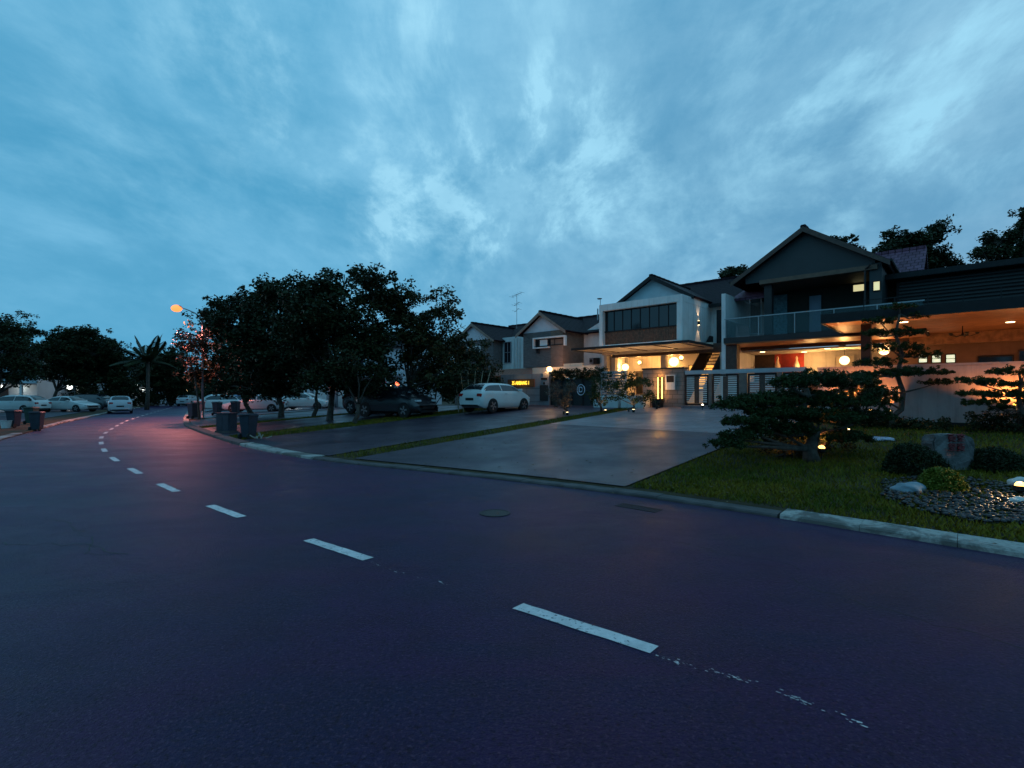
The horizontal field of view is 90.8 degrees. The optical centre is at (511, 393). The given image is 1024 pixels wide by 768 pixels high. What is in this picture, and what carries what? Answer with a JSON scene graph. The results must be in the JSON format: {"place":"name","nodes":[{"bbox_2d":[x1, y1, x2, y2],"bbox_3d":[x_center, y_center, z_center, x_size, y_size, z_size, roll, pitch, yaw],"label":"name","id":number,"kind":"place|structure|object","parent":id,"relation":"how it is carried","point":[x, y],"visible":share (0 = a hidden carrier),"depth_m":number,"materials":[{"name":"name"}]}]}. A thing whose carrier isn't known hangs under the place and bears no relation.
{"place":"outdoors","nodes":[
{"label":"outdoors","id":0,"kind":"place"},
{"bbox_2d":[0,404,142,421],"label":"parking area","id":1,"kind":"object","parent":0,"point":[52,413],"visible":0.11,"depth_m":41.96,"materials":[{"name":"concrete"}]},
{"bbox_2d":[0,395,51,412],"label":"parked car","id":2,"kind":"object","parent":1,"relation":"on","point":[13,402],"visible":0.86,"depth_m":43.76,"materials":[{"name":"white paint"}]},
{"bbox_2d":[0,350,75,399],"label":"house","id":3,"kind":"structure","parent":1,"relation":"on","point":[45,389],"depth_m":60.34,"materials":[{"name":"paint"}]},
{"bbox_2d":[45,396,99,411],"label":"parked car","id":4,"kind":"object","parent":1,"relation":"on","point":[73,403],"visible":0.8,"depth_m":45.70,"materials":[{"name":"white paint"}]},
{"bbox_2d":[74,394,110,408],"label":"parked car","id":5,"kind":"object","parent":1,"relation":"on","point":[100,399],"visible":0.34,"depth_m":53.14,"materials":[{"name":"black paint"}]},
{"bbox_2d":[189,407,343,418],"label":"driveway","id":6,"kind":"structure","parent":0,"point":[207,413],"depth_m":41.28,"materials":[{"name":"concrete"}]},
{"bbox_2d":[186,403,199,418],"bbox_3d":[-20.834,1.095,32.978,0.525,1.050,0.657,0,0,20],"label":"wheelie bin","id":7,"kind":"object","parent":6,"relation":"on","point":[192,411],"visible":0.91,"depth_m":32.81,"materials":[{"name":"plastic"}]},
{"bbox_2d":[211,402,222,414],"bbox_3d":[-21.604,1.063,36.978,0.500,1.000,0.626,0,0,10],"label":"wheelie bin","id":8,"kind":"object","parent":6,"relation":"on","point":[217,407],"visible":0.88,"depth_m":36.81,"materials":[{"name":"plastic"}]},
{"bbox_2d":[199,394,238,408],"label":"parked car","id":9,"kind":"object","parent":6,"relation":"on","point":[208,399],"visible":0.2,"depth_m":46.34,"materials":[{"name":"white paint"}]},
{"bbox_2d":[230,401,240,412],"bbox_3d":[-20.252,1.011,36.977,0.500,1.000,0.626,0,0,5],"label":"wheelie bin","id":10,"kind":"object","parent":6,"relation":"on","point":[235,406],"visible":0.77,"depth_m":36.80,"materials":[{"name":"plastic"}]},
{"bbox_2d":[222,394,287,411],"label":"parked car","id":11,"kind":"object","parent":6,"relation":"on","point":[268,405],"visible":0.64,"depth_m":40.29,"materials":[{"name":"silver metal"}]},
{"bbox_2d":[282,393,334,409],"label":"parked car","id":12,"kind":"object","parent":6,"relation":"on","point":[306,400],"visible":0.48,"depth_m":42.13,"materials":[{"name":"white paint"}]},
{"bbox_2d":[334,391,343,407],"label":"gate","id":13,"kind":"structure","parent":6,"relation":"on","point":[338,401],"depth_m":43.78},
{"bbox_2d":[356,335,441,403],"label":"house","id":14,"kind":"structure","parent":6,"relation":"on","point":[395,348],"depth_m":48.58,"materials":[{"name":"paint"}]},
{"bbox_2d":[190,409,347,426],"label":"driveway","id":15,"kind":"structure","parent":0,"point":[203,422],"depth_m":30.76,"materials":[{"name":"concrete"}]},
{"bbox_2d":[204,405,462,435],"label":"driveway","id":16,"kind":"structure","parent":0,"point":[281,425],"depth_m":24.76,"materials":[{"name":"concrete"}]},
{"bbox_2d":[342,385,383,413],"bbox_3d":[-7.853,0.315,29.500,4.224,1.657,2.120,0,0,30],"label":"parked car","id":17,"kind":"object","parent":16,"relation":"on","point":[348,403],"visible":0.19,"depth_m":29.39,"materials":[{"name":"black paint"}]},
{"bbox_2d":[354,386,436,417],"bbox_3d":[-5.858,0.376,25.500,4.224,1.577,2.120,0,0,30],"label":"parked car","id":18,"kind":"object","parent":16,"relation":"on","point":[404,401],"visible":0.9,"depth_m":24.65,"materials":[{"name":"black paint"}]},
{"bbox_2d":[246,405,620,454],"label":"driveway","id":19,"kind":"structure","parent":0,"point":[352,438],"depth_m":18.65,"materials":[{"name":"concrete"}]},
{"bbox_2d":[459,383,529,412],"bbox_3d":[-0.796,0.182,25.600,1.980,1.454,3.874,0,0,40],"label":"parked car","id":20,"kind":"object","parent":19,"relation":"on","point":[491,397],"visible":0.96,"depth_m":24.47,"materials":[{"name":"white paint"}]},
{"bbox_2d":[0,403,1023,767],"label":"road","id":21,"kind":"structure","parent":0,"point":[190,629],"depth_m":3.71,"materials":[{"name":"asphalt"}]},
{"bbox_2d":[106,396,133,413],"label":"parked car","id":22,"kind":"object","parent":21,"relation":"on","point":[119,403],"visible":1,"depth_m":43.28,"materials":[{"name":"silver metal"}]},
{"bbox_2d":[107,335,176,409],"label":"palm tree","id":23,"kind":"object","parent":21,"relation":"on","point":[149,356],"visible":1,"depth_m":53.80,"materials":[{"name":"green plant"}]},
{"bbox_2d":[176,395,200,405],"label":"parked car","id":24,"kind":"object","parent":21,"relation":"on","point":[182,399],"visible":0.68,"depth_m":70.11,"materials":[{"name":"silver metal"}]},
{"bbox_2d":[99,407,657,652],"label":"road markings","id":25,"kind":"object","parent":21,"relation":"on","point":[598,631],"visible":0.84,"depth_m":3.88,"materials":[{"name":"paint"}]},
{"bbox_2d":[479,509,509,516],"bbox_3d":[-0.243,1.693,7.189,0.440,0.010,0.440,0,0,42],"label":"manhole cover","id":26,"kind":"object","parent":21,"relation":"on","point":[494,513],"visible":1,"depth_m":7.15,"materials":[{"name":"black metal"}]},
{"bbox_2d":[4,440,1022,648],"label":"road cracks","id":27,"kind":"object","parent":21,"relation":"on","point":[5,543],"visible":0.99,"depth_m":5.41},
{"bbox_2d":[254,522,867,727],"bbox_3d":[-0.880,1.696,4.698,6.862,0.001,0.114,0,0,37],"label":"worn paint","id":28,"kind":"object","parent":21,"relation":"on","point":[757,681],"visible":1,"depth_m":2.87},
{"bbox_2d":[615,503,662,512],"bbox_3d":[1.883,1.696,7.533,0.660,0.008,0.240,0,0,42],"label":"drain grate","id":29,"kind":"object","parent":21,"relation":"on","point":[635,506],"visible":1,"depth_m":7.52,"materials":[{"name":"black metal"}]},
{"bbox_2d":[0,397,1023,546],"bbox_3d":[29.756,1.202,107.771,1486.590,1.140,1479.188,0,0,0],"label":"ground","id":30,"kind":"structure","parent":0,"point":[22,428],"depth_m":10.44,"materials":[{"name":"soil"}]},
{"bbox_2d":[5,410,21,427],"bbox_3d":[-24.167,1.210,24.479,0.430,0.860,0.539,0,0,-5],"label":"wheelie bin","id":31,"kind":"object","parent":30,"relation":"on","point":[14,416],"visible":0.94,"depth_m":24.36,"materials":[{"name":"plastic"}]},
{"bbox_2d":[0,309,49,395],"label":"tree","id":32,"kind":"object","parent":30,"relation":"on","point":[16,340],"visible":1,"depth_m":41.22,"materials":[{"name":"green plant"}]},
{"bbox_2d":[23,407,39,423],"bbox_3d":[-26.158,1.165,27.478,0.475,0.950,0.595,0,0,-10],"label":"wheelie bin","id":33,"kind":"object","parent":30,"relation":"on","point":[26,411],"visible":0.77,"depth_m":27.29,"materials":[{"name":"green plastic"}]},
{"bbox_2d":[28,411,45,430],"bbox_3d":[-21.907,1.250,23.280,0.450,0.900,0.564,0,0,-20],"label":"wheelie bin","id":34,"kind":"object","parent":30,"relation":"on","point":[36,418],"visible":0.94,"depth_m":23.14,"materials":[{"name":"plastic"}]},
{"bbox_2d":[23,324,131,397],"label":"tree","id":35,"kind":"object","parent":30,"relation":"on","point":[60,350],"visible":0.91,"depth_m":56.93,"materials":[{"name":"green plant"}]},
{"bbox_2d":[43,407,139,427],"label":"kerb","id":36,"kind":"structure","parent":30,"relation":"on","point":[55,423],"depth_m":31.79,"materials":[{"name":"concrete"}]},
{"bbox_2d":[62,328,152,395],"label":"tree","id":37,"kind":"object","parent":30,"relation":"on","point":[120,373],"visible":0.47,"depth_m":59.48,"materials":[{"name":"green plant"}]},
{"bbox_2d":[58,379,198,405],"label":"tree line","id":38,"kind":"object","parent":30,"relation":"on","point":[155,397],"visible":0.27,"depth_m":69.92,"materials":[{"name":"green plant"}]},
{"bbox_2d":[126,344,208,405],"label":"tree","id":39,"kind":"object","parent":30,"relation":"on","point":[162,377],"visible":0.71,"depth_m":70.32,"materials":[{"name":"green plant"}]},
{"bbox_2d":[171,305,203,417],"bbox_3d":[-21.647,-2.154,33.800,2.252,7.609,0.549,0,0,0],"label":"street lamp","id":40,"kind":"object","parent":30,"relation":"on","point":[176,308],"visible":0.86,"depth_m":33.74,"materials":[{"name":"grey metal"}]},
{"bbox_2d":[170,326,211,418],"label":"tree","id":41,"kind":"object","parent":30,"relation":"on","point":[190,345],"visible":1,"depth_m":32.26,"materials":[{"name":"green plant"}]},
{"bbox_2d":[184,422,249,444],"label":"kerb","id":42,"kind":"structure","parent":30,"relation":"on","point":[225,438],"depth_m":19.82,"materials":[{"name":"concrete"}]},
{"bbox_2d":[171,294,282,412],"bbox_3d":[-18.562,-2.596,33.916,7.490,8.323,6.138,0,0,0],"label":"tree","id":43,"kind":"object","parent":30,"relation":"on","point":[213,367],"visible":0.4,"depth_m":33.16,"materials":[{"name":"green plant"}]},
{"bbox_2d":[215,412,238,432],"bbox_3d":[-11.862,1.219,21.000,0.800,0.880,0.480,0,0,20],"label":"utility cabinet","id":44,"kind":"object","parent":30,"relation":"on","point":[226,422],"visible":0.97,"depth_m":20.81,"materials":[{"name":"plastic"}]},
{"bbox_2d":[238,413,258,438],"bbox_3d":[-9.499,1.150,18.179,0.460,0.919,0.576,0,0,15],"label":"wheelie bin","id":45,"kind":"object","parent":30,"relation":"on","point":[248,424],"visible":0.97,"depth_m":18.03,"materials":[{"name":"plastic"}]},
{"bbox_2d":[200,272,331,416],"bbox_3d":[-14.777,-2.660,29.423,8.457,8.305,6.993,0,0,0],"label":"tree","id":46,"kind":"object","parent":30,"relation":"on","point":[251,353],"visible":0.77,"depth_m":28.64,"materials":[{"name":"green plant"}]},
{"bbox_2d":[239,442,325,459],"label":"kerb","id":47,"kind":"structure","parent":30,"relation":"on","point":[276,450],"depth_m":14.52,"materials":[{"name":"concrete"}]},
{"bbox_2d":[168,384,454,401],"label":"distant wood","id":48,"kind":"object","parent":30,"relation":"on","point":[209,393],"visible":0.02,"depth_m":90.35,"materials":[{"name":"green plant"}]},
{"bbox_2d":[291,341,332,416],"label":"tree","id":49,"kind":"object","parent":30,"relation":"on","point":[315,411],"visible":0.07,"depth_m":28.99,"materials":[{"name":"green plant"}]},
{"bbox_2d":[242,262,408,420],"bbox_3d":[-8.860,-2.610,25.336,7.002,8.067,7.874,0,0,-41],"label":"tree","id":50,"kind":"object","parent":30,"relation":"on","point":[315,314],"visible":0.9,"depth_m":23.81,"materials":[{"name":"green plant"}]},
{"bbox_2d":[304,341,399,422],"bbox_3d":[-6.962,-0.429,22.655,2.774,3.677,4.013,0,0,38],"label":"tree","id":51,"kind":"object","parent":30,"relation":"on","point":[343,372],"visible":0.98,"depth_m":22.53,"materials":[{"name":"green plant"}]},
{"bbox_2d":[199,407,635,457],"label":"grass","id":52,"kind":"structure","parent":30,"relation":"on","point":[294,430],"depth_m":20.29,"materials":[{"name":"plant"}]},
{"bbox_2d":[359,275,481,415],"bbox_3d":[-4.887,-2.355,26.058,6.782,7.149,4.743,0,0,0],"label":"tree","id":53,"kind":"object","parent":30,"relation":"on","point":[414,335],"visible":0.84,"depth_m":25.54,"materials":[{"name":"green plant"}]},
{"bbox_2d":[409,333,478,410],"bbox_3d":[-3.758,-1.217,27.941,5.938,4.562,3.529,0,0,44],"label":"tree","id":54,"kind":"object","parent":30,"relation":"on","point":[449,393],"visible":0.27,"depth_m":27.21,"materials":[{"name":"green plant"}]},
{"bbox_2d":[443,323,506,384],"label":"tree","id":55,"kind":"object","parent":30,"relation":"on","point":[475,355],"visible":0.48,"depth_m":29.41,"materials":[{"name":"green plant"}]},
{"bbox_2d":[455,322,514,404],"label":"house","id":56,"kind":"structure","parent":30,"relation":"on","point":[496,334],"depth_m":39.92,"materials":[{"name":"paint"}]},
{"bbox_2d":[501,372,551,404],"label":"boundary wall","id":57,"kind":"structure","parent":30,"relation":"on","point":[533,393],"depth_m":29.11,"materials":[{"name":"concrete"}]},
{"bbox_2d":[508,379,534,386],"bbox_3d":[0.520,-0.638,29.745,2.076,0.452,0.068,0,0,42],"label":"house sign","id":58,"kind":"object","parent":57,"relation":"attached to","point":[522,382],"visible":1,"depth_m":29.63,"materials":[{"name":"yellow"}]},
{"bbox_2d":[540,385,547,400],"bbox_3d":[1.794,-0.055,28.460,0.588,0.884,0.050,0,0,42],"label":"meter box","id":59,"kind":"object","parent":57,"relation":"attached to","point":[543,395],"visible":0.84,"depth_m":28.46,"materials":[{"name":"grey metal"}]},
{"bbox_2d":[540,385,547,400],"bbox_3d":[1.799,-0.055,28.466,0.588,0.884,0.035,0,0,42],"label":"door","id":60,"kind":"structure","parent":59,"relation":"in","point":[543,397],"depth_m":28.46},
{"bbox_2d":[488,310,598,378],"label":"house","id":61,"kind":"structure","parent":30,"relation":"on","point":[540,341],"depth_m":35.92,"materials":[{"name":"paint"}]},
{"bbox_2d":[504,341,510,362],"bbox_3d":[-0.327,-3.225,39.279,0.720,1.650,0.100,0,0,42],"label":"window","id":62,"kind":"structure","parent":61,"relation":"in","point":[507,345],"depth_m":39.25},
{"bbox_2d":[313,456,781,517],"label":"kerb","id":63,"kind":"structure","parent":30,"relation":"on","point":[773,513],"depth_m":8.93,"materials":[{"name":"concrete"}]},
{"bbox_2d":[544,381,578,414],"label":"tree","id":64,"kind":"object","parent":30,"relation":"on","point":[565,402],"visible":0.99,"depth_m":22.17,"materials":[{"name":"green plant"}]},
{"bbox_2d":[550,379,594,405],"bbox_3d":[3.279,0.000,27.351,2.924,1.600,0.120,0,0,42],"label":"fence","id":65,"kind":"object","parent":30,"relation":"on","point":[580,400],"visible":0.54,"depth_m":27.20,"materials":[{"name":"black metal"}]},
{"bbox_2d":[549,366,607,388],"bbox_3d":[3.573,-0.862,27.257,3.658,1.226,0.791,0,0,42],"label":"hedge","id":66,"kind":"object","parent":65,"relation":"attached to","point":[585,373],"visible":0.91,"depth_m":27.15,"materials":[{"name":"green plant"}]},
{"bbox_2d":[583,371,618,411],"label":"tree","id":67,"kind":"object","parent":30,"relation":"on","point":[597,397],"visible":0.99,"depth_m":22.23,"materials":[{"name":"green plant"}]},
{"bbox_2d":[593,395,649,408],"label":"planter wall","id":68,"kind":"structure","parent":30,"relation":"on","point":[618,404],"depth_m":24.47,"materials":[{"name":"concrete"}]},
{"bbox_2d":[611,371,656,411],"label":"tree","id":69,"kind":"object","parent":30,"relation":"on","point":[635,382],"visible":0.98,"depth_m":22.15,"materials":[{"name":"green plant"}]},
{"bbox_2d":[642,367,688,406],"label":"gate pillar wall","id":70,"kind":"structure","parent":30,"relation":"on","point":[675,397],"depth_m":23.50,"materials":[{"name":"stone"}]},
{"bbox_2d":[657,377,663,401],"bbox_3d":[6.985,-0.191,23.808,0.317,1.216,0.063,0,0,42],"label":"light bar","id":71,"kind":"object","parent":70,"relation":"attached to","point":[660,387],"visible":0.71,"depth_m":23.79,"materials":[{"name":"yellow metal"}]},
{"bbox_2d":[665,375,674,389],"bbox_3d":[7.361,-0.538,23.472,0.466,0.694,0.058,0,0,42],"label":"mailbox","id":72,"kind":"object","parent":70,"relation":"attached to","point":[670,382],"visible":1,"depth_m":23.47,"materials":[{"name":"white metal"}]},
{"bbox_2d":[571,274,788,402],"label":"house","id":73,"kind":"structure","parent":30,"relation":"on","point":[651,320],"depth_m":31.67,"materials":[{"name":"white paint"}]},
{"bbox_2d":[717,309,721,342],"bbox_3d":[13.046,-4.250,31.825,0.300,2.100,0.040,0,0,42],"label":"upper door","id":74,"kind":"structure","parent":73,"relation":"in","point":[719,312],"depth_m":31.79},
{"bbox_2d":[717,264,748,277],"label":"tree","id":75,"kind":"object","parent":30,"relation":"on","point":[729,271],"visible":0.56,"depth_m":39.17,"materials":[{"name":"green plant"}]},
{"bbox_2d":[702,367,898,462],"bbox_3d":[6.455,0.474,11.382,5.954,2.228,2.333,0,0,-15],"label":"juniper bonsai","id":76,"kind":"object","parent":30,"relation":"on","point":[802,414],"visible":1,"depth_m":10.83,"materials":[{"name":"green plant"}]},
{"bbox_2d":[755,434,859,458],"bbox_3d":[6.795,1.173,11.726,1.965,0.823,1.744,0,0,43],"label":"bush","id":77,"kind":"object","parent":30,"relation":"on","point":[800,453],"visible":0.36,"depth_m":11.66,"materials":[{"name":"green plant"}]},
{"bbox_2d":[722,224,929,396],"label":"house","id":78,"kind":"structure","parent":30,"relation":"on","point":[801,279],"depth_m":25.16,"materials":[{"name":"grey paint"}]},
{"bbox_2d":[749,298,761,334],"bbox_3d":[13.474,-4.300,27.941,0.638,2.000,0.100,0,0,42],"label":"window","id":79,"kind":"structure","parent":78,"relation":"in","point":[757,298],"depth_m":28.11,"materials":[{"name":"black metal"}]},
{"bbox_2d":[809,295,820,331],"bbox_3d":[15.583,-3.925,25.968,0.522,2.250,0.130,0,0,42],"label":"balcony door","id":80,"kind":"structure","parent":78,"relation":"in","point":[814,301],"depth_m":25.95,"materials":[{"name":"glass"}]},
{"bbox_2d":[834,355,854,366],"bbox_3d":[17.215,-1.250,26.174,0.897,1.500,0.100,0,0,42],"label":"window","id":81,"kind":"structure","parent":78,"relation":"in","point":[852,357],"depth_m":26.24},
{"bbox_2d":[631,465,1023,542],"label":"grass","id":82,"kind":"structure","parent":30,"relation":"on","point":[826,500],"depth_m":7.71,"materials":[{"name":"plant"}]},
{"bbox_2d":[830,233,866,345],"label":"tree","id":83,"kind":"object","parent":30,"relation":"on","point":[847,238],"visible":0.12,"depth_m":39.34,"materials":[{"name":"green plant"}]},
{"bbox_2d":[680,437,1023,501],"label":"grass","id":84,"kind":"structure","parent":30,"relation":"on","point":[811,466],"depth_m":10.09,"materials":[{"name":"plant"}]},
{"bbox_2d":[827,416,955,431],"bbox_3d":[12.580,1.183,16.933,3.473,1.036,1.481,0,0,42],"label":"hedge","id":85,"kind":"object","parent":30,"relation":"on","point":[900,423],"visible":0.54,"depth_m":16.34,"materials":[{"name":"green plant"}]},
{"bbox_2d":[834,302,955,428],"bbox_3d":[12.453,-0.869,16.499,4.406,4.309,1.648,0,0,-20],"label":"pine tree","id":86,"kind":"object","parent":30,"relation":"on","point":[898,372],"visible":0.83,"depth_m":16.41,"materials":[{"name":"green plant"}]},
{"bbox_2d":[780,508,1023,557],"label":"kerb","id":87,"kind":"structure","parent":30,"relation":"on","point":[986,544],"depth_m":5.98,"materials":[{"name":"concrete"}]},
{"bbox_2d":[872,213,961,268],"bbox_3d":[28.648,-5.936,36.444,7.461,13.472,4.562,0,0,0],"label":"tree","id":88,"kind":"object","parent":30,"relation":"on","point":[931,238],"visible":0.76,"depth_m":35.25,"materials":[{"name":"green plant"}]},
{"bbox_2d":[881,440,952,475],"bbox_3d":[7.486,1.196,9.393,1.112,0.682,1.016,0,0,0],"label":"round shrub","id":89,"kind":"object","parent":30,"relation":"on","point":[900,456],"visible":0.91,"depth_m":9.20,"materials":[{"name":"green plant"}]},
{"bbox_2d":[817,361,1023,427],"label":"boundary wall","id":90,"kind":"structure","parent":30,"relation":"on","point":[934,402],"depth_m":17.11,"materials":[{"name":"beige concrete"}]},
{"bbox_2d":[821,257,1023,364],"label":"house","id":91,"kind":"structure","parent":30,"relation":"on","point":[985,300],"depth_m":20.81,"materials":[{"name":"black metal"}]},
{"bbox_2d":[978,355,1013,361],"bbox_3d":[20.177,-0.300,21.084,1.100,2.600,0.100,0,0,42],"label":"window","id":92,"kind":"structure","parent":91,"relation":"in","point":[997,358],"depth_m":21.05,"materials":[{"name":"black glass"}]},
{"bbox_2d":[917,466,969,492],"bbox_3d":[6.839,1.369,8.044,0.700,0.440,0.618,0,0,0],"label":"round shrub","id":93,"kind":"object","parent":30,"relation":"on","point":[950,480],"visible":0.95,"depth_m":7.88,"materials":[{"name":"green plant"}]},
{"bbox_2d":[921,433,974,470],"bbox_3d":[8.385,1.112,9.686,0.885,0.729,0.392,0,0,0],"label":"carved stone","id":94,"kind":"object","parent":30,"relation":"on","point":[956,451],"visible":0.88,"depth_m":9.54,"materials":[{"name":"stone"}]},
{"bbox_2d":[879,474,1023,524],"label":"pebble bed","id":95,"kind":"object","parent":30,"relation":"on","point":[976,508],"visible":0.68,"depth_m":7.15,"materials":[{"name":"gravel"}]},
{"bbox_2d":[890,482,926,491],"bbox_3d":[6.255,1.480,7.969,0.542,0.179,0.374,0,0,-2],"label":"boulder","id":96,"kind":"object","parent":95,"relation":"on","point":[911,486],"visible":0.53,"depth_m":7.88,"materials":[{"name":"grey stone"}]},
{"bbox_2d":[1012,481,1023,494],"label":"garden uplight","id":97,"kind":"object","parent":95,"relation":"on","point":[1018,487],"visible":0.93,"depth_m":7.48,"materials":[{"name":"black metal"}]},
{"bbox_2d":[946,253,968,266],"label":"tree","id":98,"kind":"object","parent":30,"relation":"on","point":[957,261],"visible":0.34,"depth_m":35.69,"materials":[{"name":"green plant"}]},
{"bbox_2d":[953,363,1023,432],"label":"pine tree","id":99,"kind":"object","parent":30,"relation":"on","point":[1017,393],"visible":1,"depth_m":14.77,"materials":[{"name":"green plant"}]},
{"bbox_2d":[963,408,1023,433],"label":"hedge","id":100,"kind":"object","parent":30,"relation":"on","point":[997,421],"visible":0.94,"depth_m":15.09,"materials":[{"name":"green plant"}]},
{"bbox_2d":[966,207,1023,263],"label":"tree","id":101,"kind":"object","parent":30,"relation":"on","point":[994,247],"visible":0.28,"depth_m":29.69,"materials":[{"name":"green plant"}]},
{"bbox_2d":[968,446,1023,473],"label":"round shrub","id":102,"kind":"object","parent":30,"relation":"on","point":[1001,458],"visible":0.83,"depth_m":9.29,"materials":[{"name":"green plant"}]},
{"bbox_2d":[0,0,1023,382],"label":"sky","id":103,"kind":"structure","parent":0,"point":[156,155],"materials":[{"name":"blue"}]},
{"bbox_2d":[356,424,723,485],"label":"driveway","id":104,"kind":"structure","parent":0,"point":[618,454],"depth_m":12.50,"materials":[{"name":"pale concrete paving"}]},
{"bbox_2d":[551,407,796,437],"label":"driveway","id":105,"kind":"structure","parent":0,"point":[683,419],"depth_m":18.66,"materials":[{"name":"concrete"}]},
{"bbox_2d":[681,367,814,408],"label":"gate","id":106,"kind":"structure","parent":105,"relation":"on","point":[743,380],"depth_m":21.89,"materials":[{"name":"white metal"}]},
{"bbox_2d":[762,423,1023,458],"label":"hedge","id":107,"kind":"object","parent":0,"point":[921,432],"depth_m":14.05,"materials":[{"name":"plant"}]},
{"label":"forecourt","id":108,"kind":"structure","parent":0,"visible":0},
{"bbox_2d":[601,371,626,395],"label":"gate","id":109,"kind":"structure","parent":108,"relation":"on","point":[617,377],"depth_m":25.61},
{"bbox_2d":[688,336,719,403],"bbox_3d":[11.632,-1.510,29.896,1.340,4.280,4.800,0,0,42],"label":"outdoor stair","id":110,"kind":"object","parent":108,"relation":"on","point":[701,361],"visible":0.27,"depth_m":30.32,"materials":[{"name":"black metal"}]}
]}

